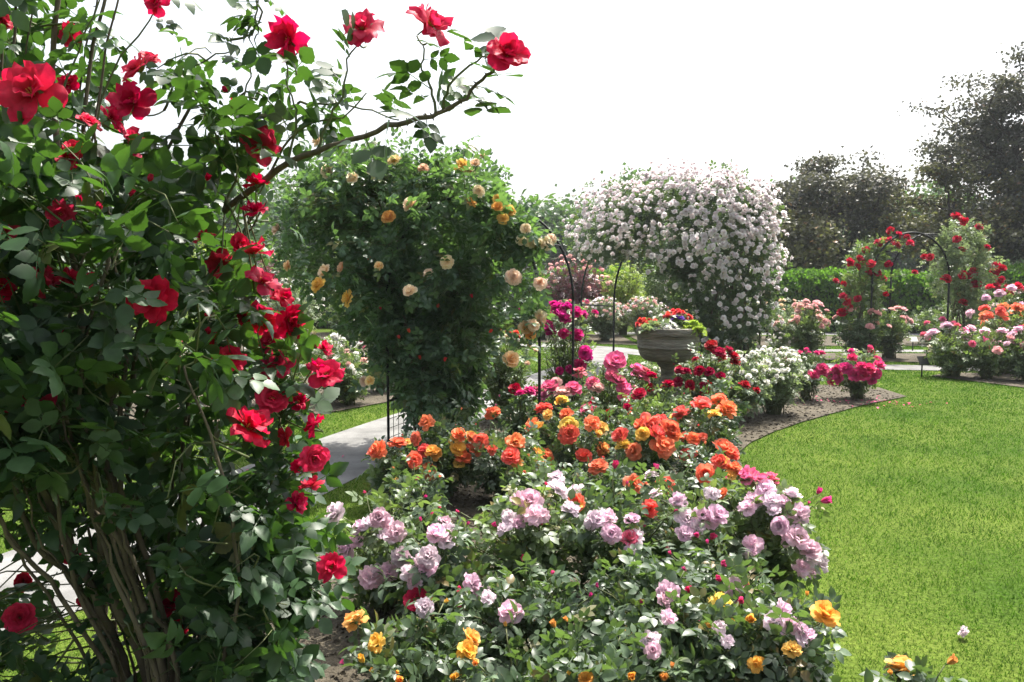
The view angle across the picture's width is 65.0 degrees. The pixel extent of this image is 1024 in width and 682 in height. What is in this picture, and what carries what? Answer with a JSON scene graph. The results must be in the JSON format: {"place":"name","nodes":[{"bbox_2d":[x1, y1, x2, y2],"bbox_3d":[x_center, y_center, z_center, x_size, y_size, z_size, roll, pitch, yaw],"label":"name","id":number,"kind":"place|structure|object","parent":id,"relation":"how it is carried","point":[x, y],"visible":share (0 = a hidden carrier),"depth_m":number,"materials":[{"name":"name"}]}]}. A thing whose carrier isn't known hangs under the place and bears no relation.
{"place":"outdoors","nodes":[
{"label":"outdoors","id":0,"kind":"place"},
{"bbox_2d":[116,371,424,421],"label":"flower bed soil","id":1,"kind":"structure","parent":0,"point":[372,397],"depth_m":10.25,"materials":[{"name":"brown soil"}]},
{"bbox_2d":[303,332,364,398],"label":"rose bush","id":2,"kind":"object","parent":1,"relation":"on","point":[334,336],"visible":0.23,"depth_m":10.57,"materials":[{"name":"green plant"}]},
{"bbox_2d":[322,348,370,404],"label":"rose bush","id":3,"kind":"object","parent":1,"relation":"on","point":[344,386],"visible":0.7,"depth_m":9.96,"materials":[{"name":"green plant"}]},
{"bbox_2d":[356,341,394,391],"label":"rose bush","id":4,"kind":"object","parent":1,"relation":"on","point":[383,384],"visible":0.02,"depth_m":11.19,"materials":[{"name":"green plant"}]},
{"bbox_2d":[0,349,627,630],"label":"garden path","id":5,"kind":"structure","parent":0,"point":[352,445],"depth_m":7.19,"materials":[{"name":"grey concrete"}]},
{"bbox_2d":[252,332,636,344],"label":"flower bed soil","id":6,"kind":"structure","parent":0,"point":[619,339],"depth_m":20.71,"materials":[{"name":"brown soil"}]},
{"bbox_2d":[231,253,291,333],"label":"shrub","id":7,"kind":"object","parent":6,"relation":"on","point":[269,270],"visible":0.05,"depth_m":19.61,"materials":[{"name":"green plant"}]},
{"bbox_2d":[235,245,311,332],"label":"shrub","id":8,"kind":"object","parent":6,"relation":"on","point":[286,271],"depth_m":22.28,"materials":[{"name":"green plant"}]},
{"bbox_2d":[552,299,594,339],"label":"rose bush","id":9,"kind":"object","parent":6,"relation":"on","point":[587,301],"visible":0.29,"depth_m":20.48,"materials":[{"name":"green plant"}]},
{"bbox_2d":[540,252,613,324],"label":"shrub","id":10,"kind":"object","parent":6,"relation":"on","point":[590,291],"visible":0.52,"depth_m":21.95,"materials":[{"name":"pink plant"}]},
{"bbox_2d":[583,296,628,340],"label":"rose bush","id":11,"kind":"object","parent":6,"relation":"on","point":[603,321],"visible":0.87,"depth_m":20.06,"materials":[{"name":"grey plant"}]},
{"bbox_2d":[637,260,684,320],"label":"shrub","id":12,"kind":"object","parent":6,"relation":"on","point":[664,301],"visible":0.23,"depth_m":23.00,"materials":[{"name":"green plant"}]},
{"bbox_2d":[0,286,1023,681],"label":"ground","id":13,"kind":"structure","parent":0,"point":[912,638],"depth_m":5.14,"materials":[{"name":"green plant"}]},
{"bbox_2d":[116,160,280,256],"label":"deciduous tree","id":14,"kind":"object","parent":13,"relation":"on","point":[228,224],"visible":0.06,"depth_m":50.52,"materials":[{"name":"green plant"}]},
{"bbox_2d":[187,227,283,327],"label":"shrub","id":15,"kind":"object","parent":13,"relation":"on","point":[194,255],"visible":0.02,"depth_m":23.56,"materials":[{"name":"green plant"}]},
{"bbox_2d":[183,344,366,354],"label":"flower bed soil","id":16,"kind":"structure","parent":13,"relation":"on","point":[314,351],"depth_m":17.82,"materials":[{"name":"soil"}]},
{"bbox_2d":[262,276,331,348],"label":"rose bush","id":17,"kind":"object","parent":16,"relation":"on","point":[297,298],"visible":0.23,"depth_m":17.86,"materials":[{"name":"green plant"}]},
{"bbox_2d":[316,290,361,349],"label":"rose bush","id":18,"kind":"object","parent":16,"relation":"on","point":[338,321],"visible":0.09,"depth_m":17.57,"materials":[{"name":"green plant"}]},
{"bbox_2d":[258,168,421,257],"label":"deciduous tree","id":19,"kind":"object","parent":13,"relation":"on","point":[275,217],"visible":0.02,"depth_m":52.91,"materials":[{"name":"green plant"}]},
{"bbox_2d":[234,265,627,328],"bbox_3d":[-2.687,-1.473,26.065,12.858,2.181,2.123,0,5,4],"label":"hedge","id":20,"kind":"object","parent":13,"relation":"on","point":[527,294],"visible":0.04,"depth_m":25.21,"materials":[{"name":"green plant"}]},
{"bbox_2d":[132,383,904,681],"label":"flower bed soil","id":21,"kind":"structure","parent":13,"relation":"on","point":[327,647],"depth_m":5.79,"materials":[{"name":"brown soil"}]},
{"bbox_2d":[0,0,530,681],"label":"climbing rose","id":22,"kind":"object","parent":21,"relation":"on","point":[238,570],"visible":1,"depth_m":1.92,"materials":[{"name":"plant"}]},
{"bbox_2d":[324,474,451,614],"bbox_3d":[-0.596,0.974,3.776,0.618,0.644,0.706,0,5,0],"label":"rose bush","id":23,"kind":"object","parent":21,"relation":"on","point":[385,534],"visible":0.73,"depth_m":3.58,"materials":[{"name":"green plant"}]},
{"bbox_2d":[355,431,433,506],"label":"rose bush","id":24,"kind":"object","parent":21,"relation":"on","point":[379,449],"visible":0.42,"depth_m":5.44,"materials":[{"name":"orange plant"}]},
{"bbox_2d":[247,126,562,449],"bbox_3d":[-1.048,-0.498,7.398,3.009,3.065,2.474,0,5,0],"label":"climbing rose","id":25,"kind":"object","parent":21,"relation":"on","point":[445,299],"visible":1,"depth_m":6.83,"materials":[{"name":"plant"}]},
{"bbox_2d":[363,455,454,539],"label":"rose bush","id":26,"kind":"object","parent":21,"relation":"on","point":[431,491],"visible":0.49,"depth_m":4.90,"materials":[{"name":"green plant"}]},
{"bbox_2d":[339,587,487,681],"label":"rose bush","id":27,"kind":"object","parent":21,"relation":"on","point":[427,658],"visible":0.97,"depth_m":2.75,"materials":[{"name":"green plant"}]},
{"bbox_2d":[369,507,513,643],"bbox_3d":[-0.236,1.039,3.337,0.626,0.585,0.855,-2,5,-24],"label":"rose bush","id":28,"kind":"object","parent":21,"relation":"on","point":[437,569],"visible":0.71,"depth_m":3.31,"materials":[{"name":"green plant"}]},
{"bbox_2d":[400,398,483,497],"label":"rose bush","id":29,"kind":"object","parent":21,"relation":"on","point":[450,455],"visible":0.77,"depth_m":5.58,"materials":[{"name":"green plant"}]},
{"bbox_2d":[385,197,574,447],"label":"garden arch","id":30,"kind":"structure","parent":21,"relation":"on","point":[539,339],"depth_m":7.21,"materials":[{"name":"black metal"}]},
{"bbox_2d":[462,406,551,502],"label":"rose bush","id":31,"kind":"object","parent":21,"relation":"on","point":[506,454],"visible":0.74,"depth_m":5.49,"materials":[{"name":"green plant"}]},
{"bbox_2d":[477,326,542,420],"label":"rose bush","id":32,"kind":"object","parent":21,"relation":"on","point":[504,374],"visible":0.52,"depth_m":8.85,"materials":[{"name":"green plant"}]},
{"bbox_2d":[451,466,593,598],"bbox_3d":[0.078,0.956,3.801,0.720,0.675,0.763,-2,5,-20],"label":"rose bush","id":33,"kind":"object","parent":21,"relation":"on","point":[531,526],"visible":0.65,"depth_m":3.64,"materials":[{"name":"green plant"}]},
{"bbox_2d":[458,599,590,681],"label":"rose bush","id":34,"kind":"object","parent":21,"relation":"on","point":[497,672],"visible":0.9,"depth_m":2.70,"materials":[{"name":"green plant"}]},
{"bbox_2d":[493,383,555,453],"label":"rose bush","id":35,"kind":"object","parent":21,"relation":"on","point":[523,401],"visible":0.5,"depth_m":7.07,"materials":[{"name":"green plant"}]},
{"bbox_2d":[451,552,599,669],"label":"rose bush","id":36,"kind":"object","parent":21,"relation":"on","point":[535,611],"visible":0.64,"depth_m":3.06,"materials":[{"name":"green plant"}]},
{"bbox_2d":[499,444,588,524],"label":"rose bush","id":37,"kind":"object","parent":21,"relation":"on","point":[523,474],"visible":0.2,"depth_m":5.09,"materials":[{"name":"green plant"}]},
{"bbox_2d":[530,375,597,436],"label":"rose bush","id":38,"kind":"object","parent":21,"relation":"on","point":[569,389],"visible":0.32,"depth_m":7.10,"materials":[{"name":"pink plant"}]},
{"bbox_2d":[524,395,610,483],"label":"rose bush","id":39,"kind":"object","parent":21,"relation":"on","point":[559,448],"visible":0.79,"depth_m":5.97,"materials":[{"name":"orange plant"}]},
{"bbox_2d":[534,300,600,410],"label":"rose bush","id":40,"kind":"object","parent":21,"relation":"on","point":[582,354],"visible":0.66,"depth_m":8.12,"materials":[{"name":"green plant"}]},
{"bbox_2d":[571,397,621,460],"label":"rose bush","id":41,"kind":"object","parent":21,"relation":"on","point":[597,407],"visible":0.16,"depth_m":6.75,"materials":[{"name":"green plant"}]},
{"bbox_2d":[529,605,680,681],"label":"rose bush","id":42,"kind":"object","parent":21,"relation":"on","point":[609,663],"visible":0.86,"depth_m":2.69,"materials":[{"name":"green plant"}]},
{"bbox_2d":[557,456,663,523],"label":"rose bush","id":43,"kind":"object","parent":21,"relation":"on","point":[600,466],"visible":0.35,"depth_m":4.79,"materials":[{"name":"orange plant"}]},
{"bbox_2d":[572,350,649,430],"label":"rose bush","id":44,"kind":"object","parent":21,"relation":"on","point":[614,362],"visible":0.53,"depth_m":7.50,"materials":[{"name":"pink plant"}]},
{"bbox_2d":[585,366,641,411],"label":"rose bush","id":45,"kind":"object","parent":21,"relation":"on","point":[624,371],"visible":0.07,"depth_m":8.54,"materials":[{"name":"green plant"}]},
{"bbox_2d":[554,457,692,589],"bbox_3d":[0.487,0.946,3.860,0.632,0.712,0.723,-2,5,-21],"label":"rose bush","id":46,"kind":"object","parent":21,"relation":"on","point":[606,531],"visible":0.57,"depth_m":3.74,"materials":[{"name":"green plant"}]},
{"bbox_2d":[589,384,670,439],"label":"rose bush","id":47,"kind":"object","parent":21,"relation":"on","point":[639,394],"visible":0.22,"depth_m":6.91,"materials":[{"name":"green plant"}]},
{"bbox_2d":[564,544,708,681],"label":"rose bush","id":48,"kind":"object","parent":21,"relation":"on","point":[646,587],"visible":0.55,"depth_m":3.07,"materials":[{"name":"green plant"}]},
{"bbox_2d":[594,405,687,493],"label":"rose bush","id":49,"kind":"object","parent":21,"relation":"on","point":[651,442],"visible":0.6,"depth_m":5.51,"materials":[{"name":"orange plant"}]},
{"bbox_2d":[634,361,682,396],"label":"rose bush","id":50,"kind":"object","parent":21,"relation":"on","point":[651,367],"visible":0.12,"depth_m":9.49,"materials":[{"name":"green plant"}]},
{"bbox_2d":[635,371,694,431],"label":"rose bush","id":51,"kind":"object","parent":21,"relation":"on","point":[659,397],"visible":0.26,"depth_m":7.46,"materials":[{"name":"green plant"}]},
{"bbox_2d":[636,327,699,410],"bbox_3d":[1.677,0.380,8.656,0.680,1.057,0.680,0,5,0],"label":"stone urn","id":52,"kind":"object","parent":21,"relation":"on","point":[660,347],"visible":0.64,"depth_m":8.37,"materials":[{"name":"grey stone"}]},
{"bbox_2d":[638,318,661,334],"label":"plant","id":53,"kind":"object","parent":52,"relation":"in","point":[645,326],"visible":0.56,"depth_m":8.43,"materials":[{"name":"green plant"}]},
{"bbox_2d":[652,319,680,328],"bbox_3d":[1.612,-0.148,8.422,0.350,0.200,0.242,-1,5,-16],"label":"dusty miller","id":54,"kind":"object","parent":52,"relation":"in","point":[667,324],"visible":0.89,"depth_m":8.37,"materials":[{"name":"grey plant"}]},
{"bbox_2d":[663,308,692,322],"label":"geranium","id":55,"kind":"object","parent":52,"relation":"in","point":[673,311],"visible":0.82,"depth_m":8.60,"materials":[{"name":"red plant"}]},
{"bbox_2d":[681,319,706,336],"bbox_3d":[1.906,-0.124,8.433,0.315,0.211,0.253,0,5,0],"label":"coleus","id":56,"kind":"object","parent":52,"relation":"in","point":[694,325],"visible":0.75,"depth_m":8.40,"materials":[{"name":"green plant"}]},
{"bbox_2d":[601,574,778,681],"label":"rose bush","id":57,"kind":"object","parent":21,"relation":"on","point":[694,662],"visible":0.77,"depth_m":2.81,"materials":[{"name":"green plant"}]},
{"bbox_2d":[629,463,753,585],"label":"rose bush","id":58,"kind":"object","parent":21,"relation":"on","point":[702,521],"visible":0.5,"depth_m":3.81,"materials":[{"name":"green plant"}]},
{"bbox_2d":[671,339,743,431],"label":"rose bush","id":59,"kind":"object","parent":21,"relation":"on","point":[711,372],"visible":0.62,"depth_m":8.02,"materials":[{"name":"green plant"}]},
{"bbox_2d":[669,393,745,476],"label":"rose bush","id":60,"kind":"object","parent":21,"relation":"on","point":[724,406],"visible":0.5,"depth_m":5.94,"materials":[{"name":"orange plant"}]},
{"bbox_2d":[673,441,760,515],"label":"rose bush","id":61,"kind":"object","parent":21,"relation":"on","point":[718,464],"visible":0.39,"depth_m":4.92,"materials":[{"name":"orange plant"}]},
{"bbox_2d":[685,377,764,445],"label":"rose bush","id":62,"kind":"object","parent":21,"relation":"on","point":[735,420],"visible":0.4,"depth_m":7.21,"materials":[{"name":"green plant"}]},
{"bbox_2d":[690,350,785,420],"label":"rose bush","id":63,"kind":"object","parent":21,"relation":"on","point":[750,371],"visible":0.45,"depth_m":8.80,"materials":[{"name":"grey plant"}]},
{"bbox_2d":[649,532,837,655],"bbox_3d":[0.879,1.082,3.130,0.588,0.595,0.958,0,5,0],"label":"rose bush","id":64,"kind":"object","parent":21,"relation":"on","point":[779,620],"visible":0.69,"depth_m":3.06,"materials":[{"name":"green plant"}]},
{"bbox_2d":[710,465,833,597],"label":"rose bush","id":65,"kind":"object","parent":21,"relation":"on","point":[772,516],"visible":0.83,"depth_m":3.77,"materials":[{"name":"pink plant"}]},
{"bbox_2d":[743,345,812,414],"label":"rose bush","id":66,"kind":"object","parent":21,"relation":"on","point":[786,392],"visible":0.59,"depth_m":9.22,"materials":[{"name":"grey plant"}]},
{"bbox_2d":[722,574,851,681],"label":"rose bush","id":67,"kind":"object","parent":21,"relation":"on","point":[792,661],"visible":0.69,"depth_m":2.82,"materials":[{"name":"green plant"}]},
{"bbox_2d":[785,347,830,400],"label":"rose bush","id":68,"kind":"object","parent":21,"relation":"on","point":[820,368],"visible":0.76,"depth_m":10.37,"materials":[{"name":"green plant"}]},
{"bbox_2d":[826,345,885,399],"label":"rose bush","id":69,"kind":"object","parent":21,"relation":"on","point":[861,375],"visible":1,"depth_m":10.39,"materials":[{"name":"pink plant"}]},
{"bbox_2d":[46,203,1023,294],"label":"woods","id":70,"kind":"object","parent":13,"relation":"on","point":[665,244],"visible":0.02,"depth_m":69.77,"materials":[{"name":"green plant"}]},
{"bbox_2d":[492,184,596,272],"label":"deciduous tree","id":71,"kind":"object","parent":13,"relation":"on","point":[551,223],"visible":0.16,"depth_m":55.48,"materials":[{"name":"green plant"}]},
{"bbox_2d":[529,188,655,270],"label":"deciduous tree","id":72,"kind":"object","parent":13,"relation":"on","point":[577,259],"visible":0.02,"depth_m":57.74,"materials":[{"name":"green plant"}]},
{"bbox_2d":[599,259,649,334],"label":"shrub","id":73,"kind":"object","parent":13,"relation":"on","point":[627,293],"visible":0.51,"depth_m":22.19,"materials":[{"name":"green plant"}]},
{"bbox_2d":[585,162,680,295],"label":"deciduous tree","id":74,"kind":"object","parent":13,"relation":"on","point":[632,173],"visible":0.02,"depth_m":58.57,"materials":[{"name":"green plant"}]},
{"bbox_2d":[580,219,745,357],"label":"garden arch","id":75,"kind":"structure","parent":13,"relation":"on","point":[613,305],"depth_m":15.61,"materials":[{"name":"black metal"}]},
{"bbox_2d":[560,154,801,363],"bbox_3d":[2.971,-1.239,14.437,4.185,4.129,2.804,0,5,0],"label":"climbing rose","id":76,"kind":"object","parent":13,"relation":"on","point":[749,206],"visible":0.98,"depth_m":13.82,"materials":[{"name":"plant"}]},
{"bbox_2d":[713,195,862,270],"bbox_3d":[9.280,-2.831,27.301,5.828,4.623,5.517,0,5,0],"label":"crab apple tree","id":77,"kind":"object","parent":13,"relation":"on","point":[802,230],"visible":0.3,"depth_m":25.92,"materials":[{"name":"green plant"}]},
{"bbox_2d":[709,174,896,268],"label":"deciduous tree","id":78,"kind":"object","parent":13,"relation":"on","point":[839,234],"depth_m":49.49,"materials":[{"name":"green plant"}]},
{"bbox_2d":[628,335,982,345],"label":"flower bed soil","id":79,"kind":"structure","parent":13,"relation":"on","point":[827,341],"depth_m":20.06,"materials":[{"name":"brown soil"}]},
{"bbox_2d":[619,295,669,333],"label":"rose bush","id":80,"kind":"object","parent":79,"relation":"on","point":[641,309],"visible":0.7,"depth_m":19.82,"materials":[{"name":"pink plant"}]},
{"bbox_2d":[763,297,801,339],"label":"rose bush","id":81,"kind":"object","parent":79,"relation":"on","point":[789,312],"visible":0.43,"depth_m":20.47,"materials":[{"name":"green plant"}]},
{"bbox_2d":[907,303,967,339],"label":"rose bush","id":82,"kind":"object","parent":79,"relation":"on","point":[922,317],"visible":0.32,"depth_m":19.15,"materials":[{"name":"green plant"}]},
{"bbox_2d":[643,262,1023,333],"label":"hedge","id":83,"kind":"object","parent":13,"relation":"on","point":[910,293],"visible":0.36,"depth_m":23.36,"materials":[{"name":"green plant"}]},
{"bbox_2d":[759,145,924,266],"bbox_3d":[10.937,-3.662,28.198,6.062,6.289,6.563,2,5,22],"label":"crab apple tree","id":84,"kind":"object","parent":13,"relation":"on","point":[815,188],"visible":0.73,"depth_m":26.79,"materials":[{"name":"green plant"}]},
{"bbox_2d":[742,353,1022,361],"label":"flower bed soil","id":85,"kind":"structure","parent":13,"relation":"on","point":[906,357],"depth_m":16.23,"materials":[{"name":"brown soil"}]},
{"bbox_2d":[764,332,791,356],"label":"rose bush","id":86,"kind":"object","parent":85,"relation":"on","point":[779,344],"visible":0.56,"depth_m":16.07,"materials":[{"name":"green plant"}]},
{"bbox_2d":[773,298,832,356],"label":"rose bush","id":87,"kind":"object","parent":85,"relation":"on","point":[808,334],"visible":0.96,"depth_m":15.86,"materials":[{"name":"green plant"}]},
{"bbox_2d":[831,306,891,358],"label":"rose bush","id":88,"kind":"object","parent":85,"relation":"on","point":[860,340],"visible":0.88,"depth_m":15.48,"materials":[{"name":"green plant"}]},
{"bbox_2d":[830,226,917,356],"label":"climbing rose","id":89,"kind":"object","parent":85,"relation":"on","point":[870,250],"visible":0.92,"depth_m":15.55,"materials":[{"name":"plant"}]},
{"bbox_2d":[874,306,913,357],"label":"rose bush","id":90,"kind":"object","parent":85,"relation":"on","point":[889,345],"visible":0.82,"depth_m":15.82,"materials":[{"name":"green plant"}]},
{"bbox_2d":[869,231,965,358],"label":"garden arch","id":91,"kind":"structure","parent":85,"relation":"on","point":[928,235],"depth_m":15.64,"materials":[{"name":"black metal"}]},
{"bbox_2d":[919,212,1008,351],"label":"climbing rose","id":92,"kind":"object","parent":85,"relation":"on","point":[974,273],"visible":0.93,"depth_m":15.76,"materials":[{"name":"plant"}]},
{"bbox_2d":[965,282,1023,355],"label":"rose bush","id":93,"kind":"object","parent":85,"relation":"on","point":[1010,290],"visible":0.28,"depth_m":14.07,"materials":[{"name":"pink plant"}]},
{"bbox_2d":[858,651,967,681],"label":"rose bush","id":94,"kind":"object","parent":13,"relation":"on","point":[904,667],"visible":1,"depth_m":2.57,"materials":[{"name":"green plant"}]},
{"bbox_2d":[841,177,1005,273],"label":"deciduous tree","id":95,"kind":"object","parent":13,"relation":"on","point":[902,265],"visible":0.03,"depth_m":50.56,"materials":[{"name":"green plant"}]},
{"bbox_2d":[833,154,1023,270],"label":"crab apple tree","id":96,"kind":"object","parent":13,"relation":"on","point":[945,178],"visible":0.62,"depth_m":25.79,"materials":[{"name":"green plant"}]},
{"bbox_2d":[916,316,961,358],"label":"rose bush","id":97,"kind":"object","parent":13,"relation":"on","point":[942,319],"visible":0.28,"depth_m":14.88,"materials":[{"name":"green plant"}]},
{"bbox_2d":[896,41,1023,201],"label":"crab apple tree","id":98,"kind":"object","parent":13,"relation":"on","point":[987,130],"visible":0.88,"depth_m":26.16,"materials":[{"name":"green plant"}]},
{"bbox_2d":[940,168,1023,264],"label":"crab apple tree","id":99,"kind":"object","parent":13,"relation":"on","point":[1017,252],"visible":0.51,"depth_m":24.68,"materials":[{"name":"green plant"}]},
{"bbox_2d":[0,0,1023,280],"label":"sky","id":100,"kind":"structure","parent":0,"point":[759,85],"materials":[{"name":"white"}]},
{"bbox_2d":[320,341,1012,370],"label":"garden path","id":101,"kind":"structure","parent":0,"point":[889,367],"depth_m":14.77,"materials":[{"name":"grey concrete"}]},
{"bbox_2d":[784,349,971,351],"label":"garden path","id":102,"kind":"structure","parent":0,"point":[831,350],"depth_m":17.66,"materials":[{"name":"concrete"}]},
{"bbox_2d":[931,372,1023,386],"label":"flower bed soil","id":103,"kind":"structure","parent":0,"point":[1004,379],"depth_m":12.56,"materials":[{"name":"brown soil"}]},
{"bbox_2d":[924,321,987,376],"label":"rose bush","id":104,"kind":"object","parent":103,"relation":"on","point":[950,362],"visible":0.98,"depth_m":12.87,"materials":[{"name":"green plant"}]},
{"bbox_2d":[957,327,1023,378],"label":"rose bush","id":105,"kind":"object","parent":103,"relation":"on","point":[991,361],"visible":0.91,"depth_m":12.56,"materials":[{"name":"green plant"}]},
{"bbox_2d":[971,302,1023,373],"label":"rose bush","id":106,"kind":"object","parent":103,"relation":"on","point":[1001,313],"visible":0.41,"depth_m":13.21,"materials":[{"name":"orange plant"}]},
{"bbox_2d":[989,325,1023,380],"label":"rose bush","id":107,"kind":"object","parent":103,"relation":"on","point":[1017,365],"visible":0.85,"depth_m":12.37,"materials":[{"name":"pink plant"}]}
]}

